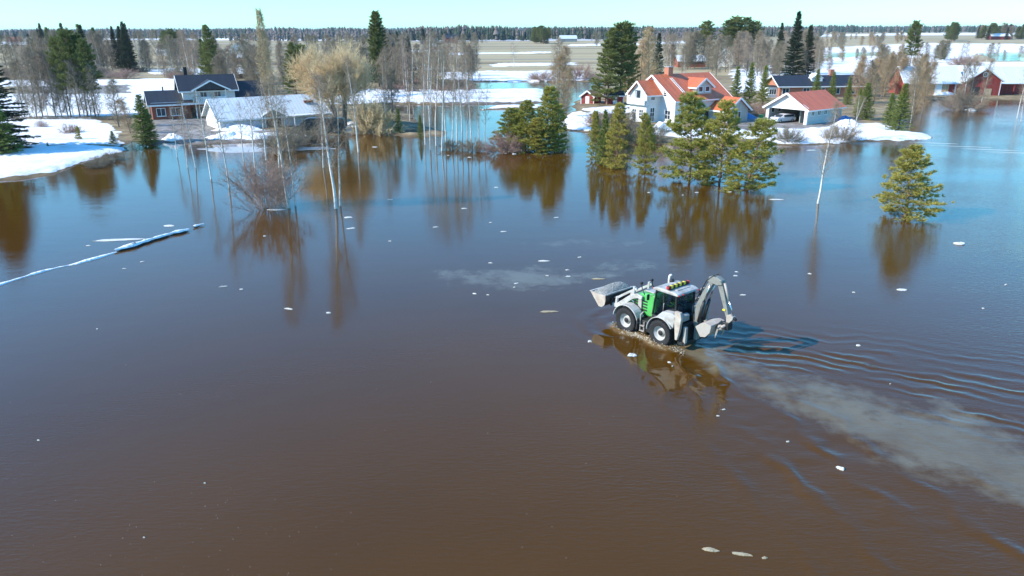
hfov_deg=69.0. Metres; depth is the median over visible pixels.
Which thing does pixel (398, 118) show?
spruce tree
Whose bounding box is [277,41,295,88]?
birch tree
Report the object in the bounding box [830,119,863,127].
snow pile
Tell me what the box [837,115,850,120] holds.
tarp heap
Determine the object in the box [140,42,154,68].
bare tree
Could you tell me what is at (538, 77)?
bush
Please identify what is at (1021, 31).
pine tree
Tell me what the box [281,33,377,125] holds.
willow tree
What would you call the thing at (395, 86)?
bush
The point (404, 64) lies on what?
birch tree
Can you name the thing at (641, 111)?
window
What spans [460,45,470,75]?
birch tree
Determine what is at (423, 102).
birch tree
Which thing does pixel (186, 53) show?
birch tree
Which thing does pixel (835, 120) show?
birch tree
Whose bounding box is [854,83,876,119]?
spruce tree
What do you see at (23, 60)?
bare tree
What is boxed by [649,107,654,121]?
window
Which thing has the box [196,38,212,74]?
pine tree
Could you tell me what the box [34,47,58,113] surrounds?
bare tree
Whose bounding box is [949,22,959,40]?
pine tree
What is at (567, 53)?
bare tree
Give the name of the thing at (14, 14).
sky
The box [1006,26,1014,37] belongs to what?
bare tree
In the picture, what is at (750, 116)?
tarp heap
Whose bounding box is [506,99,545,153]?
pine tree
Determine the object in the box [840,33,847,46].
bare tree
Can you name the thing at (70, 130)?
bush
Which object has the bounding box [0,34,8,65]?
bare tree
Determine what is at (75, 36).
pine tree
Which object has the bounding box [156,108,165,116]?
window
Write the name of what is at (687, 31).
birch tree
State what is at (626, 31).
pine tree
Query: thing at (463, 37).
bare tree
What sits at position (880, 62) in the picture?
bare tree
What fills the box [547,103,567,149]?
pine tree
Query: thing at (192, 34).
birch tree
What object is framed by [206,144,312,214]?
bush
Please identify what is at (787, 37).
birch tree
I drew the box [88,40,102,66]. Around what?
birch tree
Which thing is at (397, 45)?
bare tree
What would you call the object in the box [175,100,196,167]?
birch tree
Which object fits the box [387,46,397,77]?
birch tree
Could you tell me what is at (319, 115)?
birch tree
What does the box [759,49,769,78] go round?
bare tree
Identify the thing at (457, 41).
birch tree
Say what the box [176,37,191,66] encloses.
bare tree
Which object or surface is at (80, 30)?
spruce tree
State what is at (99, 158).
bush
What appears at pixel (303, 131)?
bush
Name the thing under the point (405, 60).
birch tree
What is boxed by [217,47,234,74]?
bare tree
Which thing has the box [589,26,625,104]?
pine tree
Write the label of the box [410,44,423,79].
bare tree
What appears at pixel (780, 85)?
bungalow
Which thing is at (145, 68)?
bush
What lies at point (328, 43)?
bare tree
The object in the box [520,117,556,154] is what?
pine tree
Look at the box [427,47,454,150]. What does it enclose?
birch tree
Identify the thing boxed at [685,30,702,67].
bare tree
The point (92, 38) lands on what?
birch tree
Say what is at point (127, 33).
spruce tree
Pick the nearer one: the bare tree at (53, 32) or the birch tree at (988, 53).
the bare tree at (53, 32)
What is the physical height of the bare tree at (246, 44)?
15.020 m
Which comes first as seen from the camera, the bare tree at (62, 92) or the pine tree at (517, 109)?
the pine tree at (517, 109)
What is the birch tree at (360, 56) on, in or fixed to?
on the ground
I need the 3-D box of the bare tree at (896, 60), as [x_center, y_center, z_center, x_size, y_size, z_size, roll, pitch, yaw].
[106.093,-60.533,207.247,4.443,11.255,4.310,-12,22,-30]
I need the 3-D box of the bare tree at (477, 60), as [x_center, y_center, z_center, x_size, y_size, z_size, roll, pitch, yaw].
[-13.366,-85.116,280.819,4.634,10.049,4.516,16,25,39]
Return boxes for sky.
[0,0,1023,30]
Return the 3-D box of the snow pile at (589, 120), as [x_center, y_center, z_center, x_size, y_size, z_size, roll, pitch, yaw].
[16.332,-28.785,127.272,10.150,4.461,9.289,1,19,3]
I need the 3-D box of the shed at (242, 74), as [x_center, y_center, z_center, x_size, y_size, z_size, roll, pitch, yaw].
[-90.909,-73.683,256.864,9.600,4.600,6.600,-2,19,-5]
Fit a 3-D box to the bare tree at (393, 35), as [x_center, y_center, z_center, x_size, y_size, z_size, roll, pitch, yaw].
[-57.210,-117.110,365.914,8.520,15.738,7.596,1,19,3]
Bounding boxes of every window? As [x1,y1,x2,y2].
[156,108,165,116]
[170,107,181,115]
[200,92,206,96]
[635,90,640,97]
[638,109,643,118]
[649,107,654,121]
[664,110,670,119]
[705,86,709,91]
[769,89,776,94]
[782,88,789,94]
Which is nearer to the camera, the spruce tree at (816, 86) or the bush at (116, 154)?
the bush at (116, 154)
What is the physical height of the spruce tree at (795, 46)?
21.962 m
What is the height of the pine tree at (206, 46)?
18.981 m
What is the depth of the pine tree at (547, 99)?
101.14 m
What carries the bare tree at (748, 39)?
on the ground
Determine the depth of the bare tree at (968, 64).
150.95 m
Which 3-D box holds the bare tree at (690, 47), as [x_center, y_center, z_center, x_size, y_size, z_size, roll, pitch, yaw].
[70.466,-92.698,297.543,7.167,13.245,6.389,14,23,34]
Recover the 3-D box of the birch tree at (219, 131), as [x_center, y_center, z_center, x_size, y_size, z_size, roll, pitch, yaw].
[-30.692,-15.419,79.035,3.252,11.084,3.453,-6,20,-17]
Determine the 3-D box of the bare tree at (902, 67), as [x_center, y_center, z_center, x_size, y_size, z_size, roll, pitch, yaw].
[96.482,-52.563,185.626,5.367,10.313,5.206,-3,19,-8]
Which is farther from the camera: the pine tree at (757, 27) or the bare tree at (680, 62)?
the pine tree at (757, 27)
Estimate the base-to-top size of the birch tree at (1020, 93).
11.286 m
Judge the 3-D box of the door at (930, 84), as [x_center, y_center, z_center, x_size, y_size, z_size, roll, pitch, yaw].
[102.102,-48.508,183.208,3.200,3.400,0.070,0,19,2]
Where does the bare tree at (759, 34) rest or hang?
on the ground
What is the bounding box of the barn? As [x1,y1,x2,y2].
[888,65,1023,95]
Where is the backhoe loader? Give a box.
[590,274,736,345]
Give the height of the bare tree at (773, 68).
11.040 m
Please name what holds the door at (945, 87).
in the barn
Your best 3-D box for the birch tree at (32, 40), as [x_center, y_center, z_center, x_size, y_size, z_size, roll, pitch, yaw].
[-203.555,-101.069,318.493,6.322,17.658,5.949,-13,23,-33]
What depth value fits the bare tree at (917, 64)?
169.55 m
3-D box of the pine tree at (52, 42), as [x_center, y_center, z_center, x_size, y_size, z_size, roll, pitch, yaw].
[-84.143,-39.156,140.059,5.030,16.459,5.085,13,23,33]
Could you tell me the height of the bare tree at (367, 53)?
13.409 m
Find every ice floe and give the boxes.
[96,238,141,241]
[627,353,636,356]
[702,547,719,551]
[732,552,752,556]
[953,242,964,244]
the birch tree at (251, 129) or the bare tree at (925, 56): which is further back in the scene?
the bare tree at (925, 56)
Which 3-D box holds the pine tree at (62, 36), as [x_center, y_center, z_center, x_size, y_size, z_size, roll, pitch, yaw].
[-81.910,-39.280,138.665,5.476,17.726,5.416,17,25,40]
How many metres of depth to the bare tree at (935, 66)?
178.70 m
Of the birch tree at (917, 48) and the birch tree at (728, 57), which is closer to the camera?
the birch tree at (728, 57)
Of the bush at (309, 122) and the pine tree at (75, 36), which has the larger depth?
the pine tree at (75, 36)
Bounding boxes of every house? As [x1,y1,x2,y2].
[143,67,264,119]
[625,66,752,122]
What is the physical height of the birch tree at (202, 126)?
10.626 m
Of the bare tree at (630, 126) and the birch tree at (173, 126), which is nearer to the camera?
the bare tree at (630, 126)
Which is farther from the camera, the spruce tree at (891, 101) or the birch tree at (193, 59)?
the birch tree at (193, 59)
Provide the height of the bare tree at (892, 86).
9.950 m
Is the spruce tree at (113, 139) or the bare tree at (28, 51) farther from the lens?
the bare tree at (28, 51)
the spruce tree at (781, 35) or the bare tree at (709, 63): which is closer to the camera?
the spruce tree at (781, 35)
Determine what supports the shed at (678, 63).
on the ground
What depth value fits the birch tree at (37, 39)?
278.03 m
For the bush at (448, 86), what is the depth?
199.78 m
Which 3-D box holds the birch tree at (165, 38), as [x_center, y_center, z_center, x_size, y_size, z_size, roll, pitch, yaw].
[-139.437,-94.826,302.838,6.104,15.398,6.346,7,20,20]
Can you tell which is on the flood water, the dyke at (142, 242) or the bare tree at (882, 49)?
the dyke at (142, 242)
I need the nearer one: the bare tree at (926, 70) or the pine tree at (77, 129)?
the pine tree at (77, 129)
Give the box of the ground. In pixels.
[0,30,1023,180]
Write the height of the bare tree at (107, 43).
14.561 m
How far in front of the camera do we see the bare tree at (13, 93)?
140.32 m
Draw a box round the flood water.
[0,51,1023,575]
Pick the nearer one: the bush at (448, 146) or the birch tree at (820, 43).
the bush at (448, 146)
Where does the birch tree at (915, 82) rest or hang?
on the ground
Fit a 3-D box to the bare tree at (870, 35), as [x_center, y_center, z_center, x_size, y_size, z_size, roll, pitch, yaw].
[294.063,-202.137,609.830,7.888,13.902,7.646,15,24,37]
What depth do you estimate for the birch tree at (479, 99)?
106.07 m
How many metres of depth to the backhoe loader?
39.69 m
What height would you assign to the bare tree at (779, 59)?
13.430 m
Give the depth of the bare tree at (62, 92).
141.62 m
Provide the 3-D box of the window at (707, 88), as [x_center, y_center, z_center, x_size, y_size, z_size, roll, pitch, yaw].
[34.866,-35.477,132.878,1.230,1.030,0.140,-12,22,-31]
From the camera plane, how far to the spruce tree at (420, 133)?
115.71 m
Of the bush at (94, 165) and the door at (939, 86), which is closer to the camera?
the bush at (94, 165)
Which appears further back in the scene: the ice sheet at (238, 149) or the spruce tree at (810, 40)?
the spruce tree at (810, 40)
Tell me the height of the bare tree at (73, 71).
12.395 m
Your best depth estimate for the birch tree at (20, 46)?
317.96 m
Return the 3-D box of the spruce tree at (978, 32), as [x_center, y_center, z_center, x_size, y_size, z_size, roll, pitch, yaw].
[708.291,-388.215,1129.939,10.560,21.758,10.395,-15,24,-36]
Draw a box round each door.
[191,108,196,117]
[266,116,280,127]
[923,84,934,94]
[934,84,942,93]
[942,84,948,91]
[972,87,979,95]
[985,89,991,95]
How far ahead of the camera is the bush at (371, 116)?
120.02 m
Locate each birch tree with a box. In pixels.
[3,35,24,67]
[10,57,29,115]
[16,35,24,60]
[24,37,41,67]
[26,31,39,53]
[30,29,42,66]
[32,53,52,116]
[34,37,45,64]
[53,59,75,116]
[86,29,106,66]
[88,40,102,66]
[95,31,106,62]
[130,30,143,65]
[146,29,163,66]
[162,35,171,65]
[164,40,178,68]
[164,105,178,156]
[172,29,198,73]
[172,110,190,167]
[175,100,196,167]
[180,40,192,66]
[184,31,200,72]
[186,46,198,74]
[187,46,197,71]
[188,92,217,178]
[203,92,234,186]
[224,45,239,75]
[232,38,239,64]
[232,100,250,160]
[240,90,265,165]
[248,33,256,46]
[250,80,273,158]
[256,74,300,207]
[261,39,273,82]
[262,70,290,167]
[270,101,302,205]
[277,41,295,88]
[303,34,310,48]
[307,70,349,208]
[309,72,329,167]
[319,96,351,205]
[339,54,365,151]
[342,33,350,56]
[348,36,356,52]
[354,43,368,92]
[355,35,364,55]
[371,55,393,129]
[377,50,392,87]
[383,32,391,60]
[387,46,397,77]
[396,38,408,84]
[397,52,417,120]
[399,45,409,95]
[406,40,417,93]
[413,48,431,98]
[416,29,437,99]
[416,67,429,144]
[419,53,441,149]
[420,42,440,91]
[421,47,446,145]
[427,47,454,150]
[430,44,452,142]
[442,45,455,78]
[442,61,460,141]
[445,52,464,144]
[447,47,470,147]
[452,36,463,72]
[452,54,475,140]
[457,41,466,71]
[457,59,482,149]
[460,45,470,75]
[462,40,479,81]
[471,35,481,72]
[471,71,489,142]
[476,78,492,143]
[548,37,568,81]
[663,48,672,65]
[664,34,677,64]
[666,35,676,63]
[680,45,690,71]
[683,30,691,66]
[716,33,725,63]
[724,47,735,72]
[727,46,736,66]
[739,30,753,66]
[756,34,766,59]
[776,32,791,43]
[779,44,790,73]
[811,40,824,70]
[814,46,825,71]
[814,98,842,203]
[848,95,866,140]
[907,26,923,65]
[907,65,925,122]
[966,61,981,100]
[980,59,995,104]
[985,44,992,60]
[1017,68,1023,117]
[1019,78,1023,119]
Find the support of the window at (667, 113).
in the house at (655, 97)
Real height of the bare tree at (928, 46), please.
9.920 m
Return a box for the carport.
[762,90,846,124]
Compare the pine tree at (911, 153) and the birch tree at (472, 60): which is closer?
the pine tree at (911, 153)
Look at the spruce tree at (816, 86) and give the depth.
168.64 m
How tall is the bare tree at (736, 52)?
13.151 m
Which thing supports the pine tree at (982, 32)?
on the ground
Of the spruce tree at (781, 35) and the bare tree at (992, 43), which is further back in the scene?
the bare tree at (992, 43)
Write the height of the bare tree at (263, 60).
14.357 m
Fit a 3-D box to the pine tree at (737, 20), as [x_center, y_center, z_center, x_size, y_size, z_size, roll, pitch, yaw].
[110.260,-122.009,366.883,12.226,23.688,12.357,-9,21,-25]
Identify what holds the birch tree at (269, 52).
on the ground
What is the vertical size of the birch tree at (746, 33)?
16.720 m
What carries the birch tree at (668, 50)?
on the ground
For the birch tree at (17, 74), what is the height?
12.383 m
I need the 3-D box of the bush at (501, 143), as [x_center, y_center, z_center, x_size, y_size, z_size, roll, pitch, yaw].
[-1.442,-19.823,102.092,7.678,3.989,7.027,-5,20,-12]
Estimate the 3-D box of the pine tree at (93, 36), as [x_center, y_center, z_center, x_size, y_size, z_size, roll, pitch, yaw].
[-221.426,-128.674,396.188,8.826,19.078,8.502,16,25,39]
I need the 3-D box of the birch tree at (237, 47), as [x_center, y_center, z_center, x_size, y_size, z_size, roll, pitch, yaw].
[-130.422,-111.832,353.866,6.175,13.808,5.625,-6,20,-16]
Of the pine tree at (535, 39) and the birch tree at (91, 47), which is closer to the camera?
the birch tree at (91, 47)
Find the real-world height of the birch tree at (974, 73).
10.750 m
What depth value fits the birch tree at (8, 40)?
281.61 m
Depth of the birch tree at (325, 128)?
68.31 m
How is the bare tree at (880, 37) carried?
on the ground
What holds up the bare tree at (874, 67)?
on the ground
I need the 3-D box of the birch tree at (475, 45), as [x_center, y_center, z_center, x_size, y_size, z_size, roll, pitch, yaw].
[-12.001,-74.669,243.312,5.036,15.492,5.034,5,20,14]
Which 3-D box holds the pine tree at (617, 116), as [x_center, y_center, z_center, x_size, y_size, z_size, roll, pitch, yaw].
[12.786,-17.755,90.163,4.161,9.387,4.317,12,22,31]
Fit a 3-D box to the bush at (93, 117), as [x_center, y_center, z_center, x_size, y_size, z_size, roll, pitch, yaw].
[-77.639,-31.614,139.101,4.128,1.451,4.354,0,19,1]
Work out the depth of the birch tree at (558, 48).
224.94 m
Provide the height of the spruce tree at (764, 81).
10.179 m
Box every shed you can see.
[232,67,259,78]
[444,35,457,42]
[559,35,576,41]
[579,89,600,103]
[604,91,624,103]
[673,55,705,66]
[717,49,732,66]
[987,33,1010,39]
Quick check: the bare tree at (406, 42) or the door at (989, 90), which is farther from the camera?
the bare tree at (406, 42)
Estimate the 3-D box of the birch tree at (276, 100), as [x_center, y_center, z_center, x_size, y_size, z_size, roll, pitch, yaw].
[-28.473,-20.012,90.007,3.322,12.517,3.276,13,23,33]
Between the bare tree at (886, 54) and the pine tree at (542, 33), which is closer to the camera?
the bare tree at (886, 54)
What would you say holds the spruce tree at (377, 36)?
on the ground
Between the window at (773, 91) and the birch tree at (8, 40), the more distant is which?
the birch tree at (8, 40)
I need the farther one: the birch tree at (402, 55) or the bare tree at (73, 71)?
the birch tree at (402, 55)
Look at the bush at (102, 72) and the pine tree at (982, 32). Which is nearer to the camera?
the bush at (102, 72)
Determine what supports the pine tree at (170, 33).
on the ground
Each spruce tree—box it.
[0,65,41,150]
[0,102,23,153]
[37,23,47,62]
[78,25,87,49]
[107,131,118,144]
[109,26,121,68]
[115,26,122,68]
[119,21,135,68]
[119,26,136,72]
[120,23,139,68]
[130,94,158,145]
[140,108,159,142]
[366,10,391,85]
[394,108,402,132]
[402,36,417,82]
[416,115,423,137]
[595,109,613,164]
[651,32,664,74]
[730,66,743,97]
[741,62,757,107]
[755,65,770,104]
[769,23,783,73]
[780,11,805,74]
[799,25,815,74]
[811,69,820,90]
[828,71,836,97]
[842,76,853,104]
[852,88,861,115]
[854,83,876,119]
[882,93,895,125]
[884,83,913,130]
[974,24,980,37]
[986,26,990,39]
[1003,27,1009,39]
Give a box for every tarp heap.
[747,113,757,118]
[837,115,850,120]
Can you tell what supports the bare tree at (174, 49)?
on the ground
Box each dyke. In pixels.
[0,252,115,285]
[114,228,189,251]
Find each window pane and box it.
[653,290,663,315]
[664,293,675,310]
[677,292,693,312]
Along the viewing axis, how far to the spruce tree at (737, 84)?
152.97 m
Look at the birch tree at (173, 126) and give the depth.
97.97 m
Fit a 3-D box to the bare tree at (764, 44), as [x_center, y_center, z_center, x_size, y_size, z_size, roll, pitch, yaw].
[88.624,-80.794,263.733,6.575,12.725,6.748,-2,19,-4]
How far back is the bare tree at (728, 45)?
279.10 m
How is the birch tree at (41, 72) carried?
on the ground
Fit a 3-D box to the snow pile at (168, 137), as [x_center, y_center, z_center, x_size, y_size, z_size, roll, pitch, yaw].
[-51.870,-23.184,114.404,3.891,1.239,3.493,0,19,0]
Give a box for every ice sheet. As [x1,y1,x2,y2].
[202,146,304,152]
[298,147,334,149]
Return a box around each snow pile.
[161,133,184,140]
[205,131,266,139]
[211,124,264,130]
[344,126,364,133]
[580,107,636,126]
[655,121,668,130]
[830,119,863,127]
[866,131,930,136]
[934,91,956,94]
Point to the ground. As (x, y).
(63, 151)
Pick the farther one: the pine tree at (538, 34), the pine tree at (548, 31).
the pine tree at (538, 34)
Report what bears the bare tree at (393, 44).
on the ground
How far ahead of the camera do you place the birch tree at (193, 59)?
260.68 m
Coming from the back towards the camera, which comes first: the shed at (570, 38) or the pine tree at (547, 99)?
the shed at (570, 38)
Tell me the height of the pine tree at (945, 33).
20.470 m
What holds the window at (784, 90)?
in the bungalow
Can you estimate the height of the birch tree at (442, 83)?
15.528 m
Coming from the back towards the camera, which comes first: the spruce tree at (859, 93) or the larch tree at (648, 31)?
the larch tree at (648, 31)
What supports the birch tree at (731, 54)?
on the ground
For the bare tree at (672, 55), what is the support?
on the ground
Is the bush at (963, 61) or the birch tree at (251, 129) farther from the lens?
the bush at (963, 61)
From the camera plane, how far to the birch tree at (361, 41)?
216.51 m
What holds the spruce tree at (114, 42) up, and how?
on the ground
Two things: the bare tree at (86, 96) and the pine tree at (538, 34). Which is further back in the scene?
the pine tree at (538, 34)
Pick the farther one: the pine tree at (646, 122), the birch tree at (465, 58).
the birch tree at (465, 58)
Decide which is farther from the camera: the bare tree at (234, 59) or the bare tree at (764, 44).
the bare tree at (764, 44)
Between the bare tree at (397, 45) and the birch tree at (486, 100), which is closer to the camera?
the birch tree at (486, 100)
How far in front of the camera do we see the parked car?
130.75 m
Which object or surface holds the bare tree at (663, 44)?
on the ground
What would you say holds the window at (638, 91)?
in the house at (655, 97)
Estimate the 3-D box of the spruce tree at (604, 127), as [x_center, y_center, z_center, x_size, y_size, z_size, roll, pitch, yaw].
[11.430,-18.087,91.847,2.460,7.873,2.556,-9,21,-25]
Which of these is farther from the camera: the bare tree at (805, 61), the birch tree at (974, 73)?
the bare tree at (805, 61)
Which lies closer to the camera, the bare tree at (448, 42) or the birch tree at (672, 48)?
the bare tree at (448, 42)
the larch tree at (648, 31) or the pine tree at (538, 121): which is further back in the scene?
the larch tree at (648, 31)
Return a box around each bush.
[0,65,21,76]
[2,68,38,79]
[31,119,48,126]
[56,115,77,119]
[56,123,84,133]
[78,159,109,168]
[86,115,103,119]
[86,155,112,163]
[96,67,116,78]
[103,67,142,78]
[103,151,127,159]
[130,64,152,71]
[163,66,195,77]
[163,71,179,78]
[164,67,196,74]
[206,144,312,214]
[250,128,313,155]
[267,117,331,147]
[292,117,345,132]
[343,95,414,135]
[377,82,403,89]
[401,85,419,91]
[433,83,454,90]
[436,138,461,150]
[448,79,467,86]
[454,137,486,151]
[477,127,529,152]
[525,70,555,81]
[558,60,602,81]
[608,117,640,137]
[628,120,672,143]
[748,100,766,116]
[772,126,811,143]
[819,122,868,143]
[934,84,992,111]
[945,53,988,65]
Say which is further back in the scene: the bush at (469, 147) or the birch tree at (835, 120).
the bush at (469, 147)
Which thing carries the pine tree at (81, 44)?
on the ground
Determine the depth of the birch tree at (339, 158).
69.22 m
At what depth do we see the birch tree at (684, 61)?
257.20 m
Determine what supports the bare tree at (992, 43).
on the ground
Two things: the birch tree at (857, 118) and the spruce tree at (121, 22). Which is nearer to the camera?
the birch tree at (857, 118)
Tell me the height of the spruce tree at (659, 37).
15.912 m
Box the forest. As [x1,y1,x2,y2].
[0,23,1022,40]
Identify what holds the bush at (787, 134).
on the ground
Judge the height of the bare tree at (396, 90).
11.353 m
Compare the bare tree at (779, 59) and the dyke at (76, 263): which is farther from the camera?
the bare tree at (779, 59)
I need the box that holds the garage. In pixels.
[201,94,331,128]
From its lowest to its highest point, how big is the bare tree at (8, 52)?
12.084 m
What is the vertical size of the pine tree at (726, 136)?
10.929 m
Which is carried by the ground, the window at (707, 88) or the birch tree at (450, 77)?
the birch tree at (450, 77)
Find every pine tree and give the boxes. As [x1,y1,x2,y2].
[44,27,48,47]
[44,34,72,115]
[53,28,86,115]
[65,32,95,116]
[73,37,102,117]
[74,126,81,138]
[89,27,102,59]
[163,30,174,47]
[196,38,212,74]
[199,24,221,73]
[281,41,303,93]
[291,43,308,67]
[489,107,523,150]
[504,108,524,147]
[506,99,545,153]
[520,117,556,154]
[530,85,568,152]
[533,26,539,42]
[536,28,542,36]
[539,29,548,43]
[545,27,551,43]
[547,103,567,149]
[586,110,603,160]
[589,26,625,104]
[599,102,632,169]
[603,19,642,90]
[614,36,641,93]
[631,112,658,172]
[656,90,717,181]
[686,98,750,188]
[698,20,716,46]
[715,116,784,192]
[717,19,737,46]
[724,15,749,60]
[732,16,755,43]
[744,20,765,57]
[870,143,954,222]
[903,20,924,63]
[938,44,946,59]
[943,25,950,39]
[946,22,953,40]
[948,26,956,40]
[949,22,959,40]
[978,25,987,38]
[988,23,997,33]
[1017,26,1023,38]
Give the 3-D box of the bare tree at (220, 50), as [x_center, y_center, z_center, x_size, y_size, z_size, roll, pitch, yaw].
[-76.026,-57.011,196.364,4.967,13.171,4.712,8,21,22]
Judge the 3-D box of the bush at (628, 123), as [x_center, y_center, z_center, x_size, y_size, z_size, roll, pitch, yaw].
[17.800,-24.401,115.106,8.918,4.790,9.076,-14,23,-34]
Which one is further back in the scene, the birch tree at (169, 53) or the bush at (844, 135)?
the birch tree at (169, 53)
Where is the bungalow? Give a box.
[764,69,865,97]
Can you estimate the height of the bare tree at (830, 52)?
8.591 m
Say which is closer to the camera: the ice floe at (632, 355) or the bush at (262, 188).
the ice floe at (632, 355)
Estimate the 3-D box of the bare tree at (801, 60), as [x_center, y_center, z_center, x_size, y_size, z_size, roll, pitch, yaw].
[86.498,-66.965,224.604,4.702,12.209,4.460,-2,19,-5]
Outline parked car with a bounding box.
[770,113,795,122]
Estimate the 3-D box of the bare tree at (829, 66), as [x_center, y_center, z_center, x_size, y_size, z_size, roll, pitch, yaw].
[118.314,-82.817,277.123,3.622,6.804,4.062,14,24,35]
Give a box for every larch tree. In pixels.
[253,8,278,95]
[629,37,652,85]
[636,26,664,78]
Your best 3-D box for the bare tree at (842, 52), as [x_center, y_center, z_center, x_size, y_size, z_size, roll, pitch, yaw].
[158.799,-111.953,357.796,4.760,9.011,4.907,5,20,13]
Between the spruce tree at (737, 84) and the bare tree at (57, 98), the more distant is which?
the spruce tree at (737, 84)
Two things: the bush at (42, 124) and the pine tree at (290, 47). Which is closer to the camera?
the bush at (42, 124)
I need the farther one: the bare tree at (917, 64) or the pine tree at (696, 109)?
the bare tree at (917, 64)
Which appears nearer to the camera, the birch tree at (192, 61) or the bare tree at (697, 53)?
the birch tree at (192, 61)
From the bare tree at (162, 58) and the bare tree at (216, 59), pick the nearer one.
the bare tree at (216, 59)
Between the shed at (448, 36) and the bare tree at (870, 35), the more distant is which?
the shed at (448, 36)
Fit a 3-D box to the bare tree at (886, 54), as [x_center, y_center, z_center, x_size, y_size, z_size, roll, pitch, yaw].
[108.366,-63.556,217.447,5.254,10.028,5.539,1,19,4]
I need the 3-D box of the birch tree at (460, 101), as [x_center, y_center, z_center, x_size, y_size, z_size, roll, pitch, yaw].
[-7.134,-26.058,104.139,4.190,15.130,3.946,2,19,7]
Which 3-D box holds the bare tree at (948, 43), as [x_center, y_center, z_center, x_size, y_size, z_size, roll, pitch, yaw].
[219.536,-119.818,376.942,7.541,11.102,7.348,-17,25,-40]
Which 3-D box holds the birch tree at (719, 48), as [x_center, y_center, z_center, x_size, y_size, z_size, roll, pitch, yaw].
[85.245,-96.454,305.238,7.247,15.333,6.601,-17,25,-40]
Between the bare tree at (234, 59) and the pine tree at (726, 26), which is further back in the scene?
the pine tree at (726, 26)
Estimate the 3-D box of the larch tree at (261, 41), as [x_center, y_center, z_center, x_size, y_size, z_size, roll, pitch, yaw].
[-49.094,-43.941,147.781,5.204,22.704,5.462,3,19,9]
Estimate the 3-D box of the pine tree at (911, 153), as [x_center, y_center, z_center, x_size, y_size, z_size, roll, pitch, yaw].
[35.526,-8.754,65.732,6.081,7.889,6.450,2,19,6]
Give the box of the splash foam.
[624,329,683,353]
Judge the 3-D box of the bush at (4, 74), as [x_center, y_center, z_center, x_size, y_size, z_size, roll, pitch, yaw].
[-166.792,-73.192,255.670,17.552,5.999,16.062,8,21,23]
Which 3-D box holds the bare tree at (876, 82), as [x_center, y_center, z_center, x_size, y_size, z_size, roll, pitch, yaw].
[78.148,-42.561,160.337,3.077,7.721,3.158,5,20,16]
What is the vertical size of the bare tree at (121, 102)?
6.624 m
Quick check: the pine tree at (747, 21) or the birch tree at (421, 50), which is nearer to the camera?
the birch tree at (421, 50)
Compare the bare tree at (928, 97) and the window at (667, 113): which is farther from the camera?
the bare tree at (928, 97)
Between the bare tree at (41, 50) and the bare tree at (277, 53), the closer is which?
the bare tree at (41, 50)
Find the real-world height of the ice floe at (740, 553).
0.094 m
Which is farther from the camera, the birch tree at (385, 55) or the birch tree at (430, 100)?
the birch tree at (385, 55)
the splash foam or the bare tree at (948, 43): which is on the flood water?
the splash foam
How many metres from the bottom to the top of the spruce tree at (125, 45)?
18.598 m
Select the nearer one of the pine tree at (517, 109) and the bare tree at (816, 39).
the pine tree at (517, 109)
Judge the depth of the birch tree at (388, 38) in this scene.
222.80 m
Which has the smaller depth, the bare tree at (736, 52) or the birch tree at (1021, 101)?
the birch tree at (1021, 101)
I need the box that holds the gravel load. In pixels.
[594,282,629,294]
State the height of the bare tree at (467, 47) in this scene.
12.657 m
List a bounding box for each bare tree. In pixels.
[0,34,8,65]
[4,43,16,63]
[4,60,29,116]
[17,48,46,116]
[18,44,50,116]
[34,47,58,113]
[45,67,66,116]
[46,57,80,115]
[47,29,59,52]
[64,59,90,117]
[74,56,96,115]
[80,63,103,117]
[93,33,108,67]
[99,78,131,126]
[103,37,118,69]
[115,99,135,132]
[138,39,151,68]
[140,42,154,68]
[154,42,169,76]
[165,37,183,68]
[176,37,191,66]
[211,54,226,73]
[212,45,231,73]
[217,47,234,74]
[228,53,241,80]
[233,37,248,78]
[236,33,249,56]
[238,50,260,80]
[240,54,256,79]
[242,43,260,77]
[246,45,267,89]
[255,43,271,84]
[274,41,286,86]
[278,56,286,80]
[307,34,320,53]
[320,34,331,55]
[324,36,336,58]
[328,37,337,60]
[357,47,376,94]
[378,45,391,82]
[382,66,404,126]
[389,41,405,85]
[389,42,399,78]
[390,34,399,46]
[393,35,416,83]
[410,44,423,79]
[425,29,446,83]
[441,38,452,75]
[460,34,467,49]
[460,44,474,78]
[473,49,481,70]
[545,51,575,122]
[554,44,572,81]
[559,67,577,117]
[615,111,641,167]
[661,41,667,54]
[666,43,677,65]
[677,45,688,70]
[681,39,694,69]
[683,34,695,65]
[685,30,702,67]
[691,30,704,67]
[697,34,709,65]
[701,33,717,69]
[706,37,726,74]
[707,43,718,70]
[720,34,735,71]
[731,30,748,68]
[733,40,745,67]
[738,35,756,68]
[741,42,753,74]
[751,42,763,75]
[754,29,764,59]
[754,41,771,72]
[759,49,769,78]
[768,47,780,74]
[771,39,786,74]
[774,43,787,73]
[792,28,812,62]
[794,47,807,74]
[798,42,810,74]
[807,35,826,72]
[824,46,832,61]
[826,56,833,71]
[834,32,841,47]
[837,46,845,61]
[838,37,845,49]
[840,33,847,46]
[846,61,871,99]
[855,54,873,87]
[866,59,879,93]
[867,32,873,47]
[867,57,885,88]
[869,47,874,57]
[870,72,881,103]
[871,36,877,48]
[872,54,898,98]
[874,42,886,80]
[876,34,883,46]
[879,61,895,97]
[880,53,892,77]
[884,51,901,83]
[887,56,910,92]
[896,50,903,65]
[902,60,923,96]
[906,59,936,119]
[914,52,934,98]
[919,71,936,113]
[922,42,931,54]
[927,61,940,94]
[929,45,940,63]
[934,40,949,59]
[939,40,951,57]
[956,59,973,108]
[987,42,997,59]
[1000,23,1007,32]
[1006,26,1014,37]
[1018,46,1023,58]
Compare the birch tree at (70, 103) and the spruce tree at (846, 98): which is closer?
the birch tree at (70, 103)
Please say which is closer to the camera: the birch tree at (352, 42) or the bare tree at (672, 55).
the bare tree at (672, 55)
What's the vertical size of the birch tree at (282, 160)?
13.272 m

